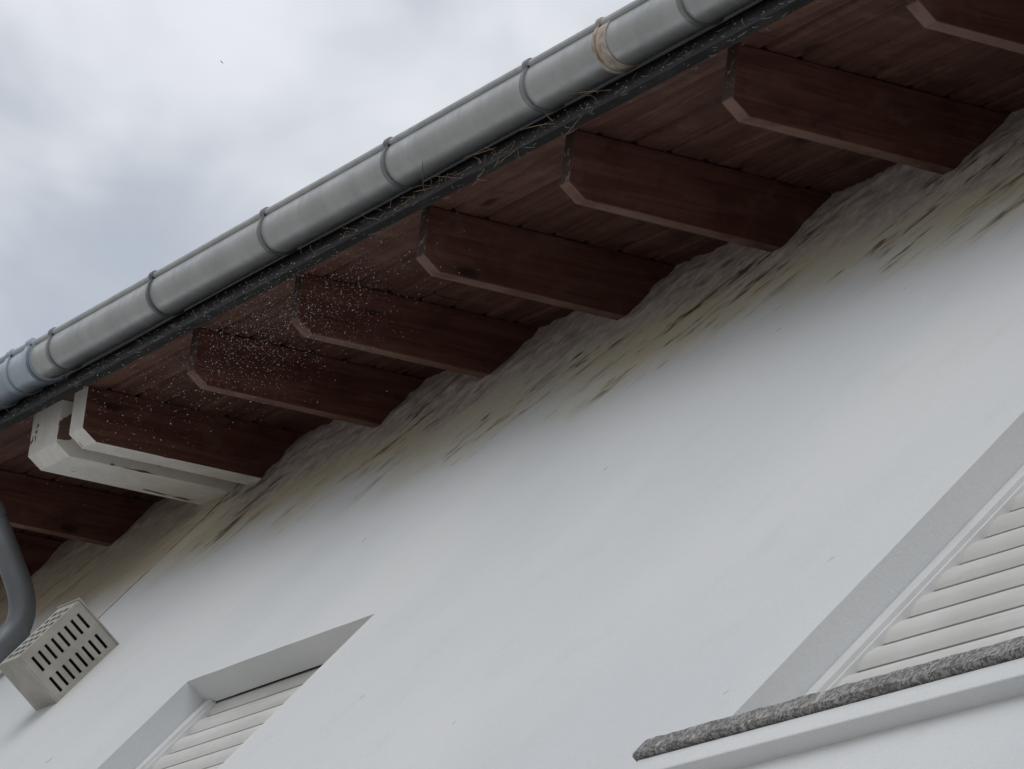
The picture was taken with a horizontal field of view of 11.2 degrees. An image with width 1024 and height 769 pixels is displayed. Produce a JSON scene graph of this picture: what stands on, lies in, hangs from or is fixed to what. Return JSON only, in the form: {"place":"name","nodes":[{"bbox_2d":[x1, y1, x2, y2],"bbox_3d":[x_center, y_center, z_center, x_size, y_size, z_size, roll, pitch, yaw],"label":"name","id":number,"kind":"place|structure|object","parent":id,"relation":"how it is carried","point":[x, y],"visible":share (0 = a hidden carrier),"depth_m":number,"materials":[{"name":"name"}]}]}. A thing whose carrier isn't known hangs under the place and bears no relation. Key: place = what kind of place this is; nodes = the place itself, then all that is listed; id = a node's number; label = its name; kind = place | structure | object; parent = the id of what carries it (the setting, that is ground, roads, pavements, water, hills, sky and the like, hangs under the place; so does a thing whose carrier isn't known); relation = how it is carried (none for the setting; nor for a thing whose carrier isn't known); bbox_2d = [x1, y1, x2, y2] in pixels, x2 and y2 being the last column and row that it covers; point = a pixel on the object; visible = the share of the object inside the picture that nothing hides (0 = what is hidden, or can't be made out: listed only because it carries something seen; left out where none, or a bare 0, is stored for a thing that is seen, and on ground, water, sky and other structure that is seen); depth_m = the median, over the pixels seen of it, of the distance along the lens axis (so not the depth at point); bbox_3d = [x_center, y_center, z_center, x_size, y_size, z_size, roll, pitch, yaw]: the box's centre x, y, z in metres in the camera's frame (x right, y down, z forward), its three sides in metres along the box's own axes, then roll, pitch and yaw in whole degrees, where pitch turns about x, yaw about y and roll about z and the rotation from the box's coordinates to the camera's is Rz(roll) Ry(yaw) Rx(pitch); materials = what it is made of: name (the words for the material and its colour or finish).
{"place":"outdoors","nodes":[
{"label":"outdoors","id":0,"kind":"place"},
{"bbox_2d":[0,0,633,357],"label":"sky","id":1,"kind":"structure","parent":0,"point":[128,145],"materials":[{"name":"grey"}]},
{"label":"ground","id":2,"kind":"structure","parent":0,"visible":0},
{"bbox_2d":[0,108,1023,768],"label":"front wall","id":3,"kind":"structure","parent":2,"relation":"on","point":[710,486],"depth_m":11.62,"materials":[{"name":"paint"}]},
{"bbox_2d":[0,500,35,662],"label":"downspout","id":4,"kind":"object","parent":3,"relation":"attached to","point":[16,628],"visible":0.98,"depth_m":16.23,"materials":[{"name":"metal"}]},
{"bbox_2d":[0,598,118,710],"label":"ventilation box","id":5,"kind":"object","parent":3,"relation":"attached to","point":[60,653],"visible":1,"depth_m":14.96,"materials":[{"name":"paint"}]},
{"bbox_2d":[97,412,1023,768],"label":"window reveals","id":6,"kind":"structure","parent":3,"relation":"attached to","point":[837,632],"depth_m":9.41,"materials":[{"name":"paint"}]},
{"bbox_2d":[237,664,322,694],"bbox_3d":[-0.829,1.049,12.841,0.008,1.122,1.137,50,-26,-8],"label":"backing","id":7,"kind":"object","parent":6,"relation":"attached to","point":[281,679],"visible":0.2,"depth_m":13.30,"materials":[{"name":"black"}]},
{"bbox_2d":[153,666,320,768],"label":"shutter slats","id":8,"kind":"object","parent":7,"relation":"attached to","point":[223,733],"visible":0.5,"depth_m":13.14,"materials":[{"name":"plastic"}]},
{"bbox_2d":[836,491,1023,686],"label":"shutter slats","id":9,"kind":"object","parent":6,"relation":"attached to","point":[974,600],"visible":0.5,"depth_m":9.06,"materials":[{"name":"plastic"}]},
{"bbox_2d":[630,657,1023,768],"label":"plaster ledge","id":10,"kind":"object","parent":3,"relation":"attached to","point":[962,692],"visible":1,"depth_m":8.42,"materials":[{"name":"white paint"}]},
{"bbox_2d":[632,636,1023,761],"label":"stone slab","id":11,"kind":"structure","parent":10,"relation":"on","point":[929,672],"depth_m":8.54,"materials":[{"name":"stone"}]},
{"bbox_2d":[805,465,1023,694],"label":"guide rail","id":12,"kind":"object","parent":11,"relation":"on","point":[901,601],"visible":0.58,"depth_m":9.30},
{"bbox_2d":[825,482,1023,690],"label":"guide lip","id":13,"kind":"object","parent":12,"relation":"attached to","point":[930,585],"visible":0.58,"depth_m":9.28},
{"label":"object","id":14,"kind":"object","parent":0,"visible":0},
{"bbox_3d":[5.663,3.629,16.773,14.701,5.311,20.100,50,-26,-8],"label":"roof","id":15,"kind":"object","parent":14,"relation":"on","visible":0},
{"bbox_2d":[0,531,63,579],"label":"rafter","id":16,"kind":"object","parent":15,"relation":"attached to","point":[37,552],"depth_m":17.72,"materials":[{"name":"brown wood"}]},
{"bbox_2d":[0,470,153,545],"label":"rafter","id":17,"kind":"object","parent":15,"relation":"attached to","point":[31,503],"visible":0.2,"depth_m":16.90,"materials":[{"name":"brown wood"}]},
{"bbox_2d":[28,400,238,504],"bbox_3d":[-0.972,0.246,16.105,0.890,0.721,0.260,50,-26,-8],"label":"white rafter","id":18,"kind":"object","parent":15,"relation":"attached to","point":[52,440],"visible":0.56,"depth_m":15.94,"materials":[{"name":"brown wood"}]},
{"bbox_2d":[69,386,303,484],"bbox_3d":[-0.847,0.190,15.838,0.887,0.718,0.120,50,-26,-8],"label":"white rafter","id":19,"kind":"object","parent":15,"relation":"attached to","point":[243,452],"visible":0.58,"depth_m":15.71,"materials":[{"name":"brown wood"}]},
{"bbox_2d":[28,206,478,556],"bbox_3d":[-0.878,0.053,14.585,0.528,0.612,4.118,50,-26,-8],"label":"water spray","id":20,"kind":"object","parent":15,"relation":"attached to","point":[270,339],"visible":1,"depth_m":13.95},
{"bbox_2d":[187,328,424,427],"bbox_3d":[-0.450,0.017,14.990,0.886,0.715,0.056,50,-26,-8],"label":"rafter","id":21,"kind":"object","parent":15,"relation":"attached to","point":[353,393],"visible":0.66,"depth_m":14.89,"materials":[{"name":"brown wood"}]},
{"bbox_2d":[290,273,537,377],"bbox_3d":[-0.128,-0.124,14.299,0.885,0.715,0.056,50,-26,-8],"label":"rafter","id":22,"kind":"object","parent":15,"relation":"attached to","point":[462,342],"visible":0.61,"depth_m":14.20,"materials":[{"name":"brown wood"}]},
{"bbox_2d":[0,0,1023,541],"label":"soffit boards","id":23,"kind":"object","parent":15,"relation":"attached to","point":[688,114],"visible":0.32,"depth_m":13.02,"materials":[{"name":"brown wood"}]},
{"bbox_2d":[0,0,814,430],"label":"fascia board","id":24,"kind":"object","parent":23,"relation":"attached to","point":[678,60],"visible":0.88,"depth_m":13.22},
{"bbox_2d":[0,0,755,410],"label":"rain gutter","id":25,"kind":"object","parent":24,"relation":"attached to","point":[634,34],"visible":1,"depth_m":13.49,"materials":[{"name":"metal"}]},
{"bbox_2d":[2,0,821,430],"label":"cobwebs","id":26,"kind":"object","parent":24,"relation":"attached to","point":[404,206],"visible":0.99,"depth_m":13.36,"materials":[{"name":"grey"}]},
{"bbox_2d":[315,90,609,252],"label":"nest twigs","id":27,"kind":"object","parent":24,"relation":"attached to","point":[423,185],"visible":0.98,"depth_m":12.85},
{"bbox_2d":[416,206,674,319],"bbox_3d":[0.229,-0.277,13.534,0.888,0.719,0.056,50,-26,-8],"label":"rafter","id":28,"kind":"object","parent":15,"relation":"attached to","point":[554,270],"visible":0.62,"depth_m":13.43,"materials":[{"name":"brown wood"}]},
{"bbox_2d":[560,130,831,251],"bbox_3d":[0.591,-0.435,12.757,0.889,0.719,0.056,50,-26,-8],"label":"rafter","id":29,"kind":"object","parent":15,"relation":"attached to","point":[611,175],"visible":0.57,"depth_m":12.65,"materials":[{"name":"brown wood"}]},
{"bbox_2d":[722,44,1008,174],"bbox_3d":[0.952,-0.594,11.986,0.887,0.718,0.056,50,-26,-8],"label":"rafter","id":30,"kind":"object","parent":15,"relation":"attached to","point":[788,95],"visible":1,"depth_m":11.88,"materials":[{"name":"brown wood"}]},
{"bbox_2d":[906,0,1023,53],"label":"rafter","id":31,"kind":"object","parent":15,"relation":"attached to","point":[998,23],"visible":1,"depth_m":11.04,"materials":[{"name":"brown wood"}]},
{"bbox_3d":[-1.319,1.363,12.545,0.054,0.057,1.620,50,-26,-8],"label":"plaster ledge","id":32,"kind":"object","parent":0,"visible":0},
{"bbox_3d":[-1.269,1.346,12.572,0.128,0.051,1.650,50,-26,-8],"label":"stone slab","id":33,"kind":"object","parent":32,"relation":"on","visible":0},
{"bbox_2d":[135,699,212,768],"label":"guide rail","id":34,"kind":"object","parent":33,"relation":"on","point":[175,734],"visible":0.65,"depth_m":13.50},
{"bbox_2d":[145,702,215,768],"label":"guide lip","id":35,"kind":"object","parent":34,"relation":"attached to","point":[186,732],"visible":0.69,"depth_m":13.49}
]}

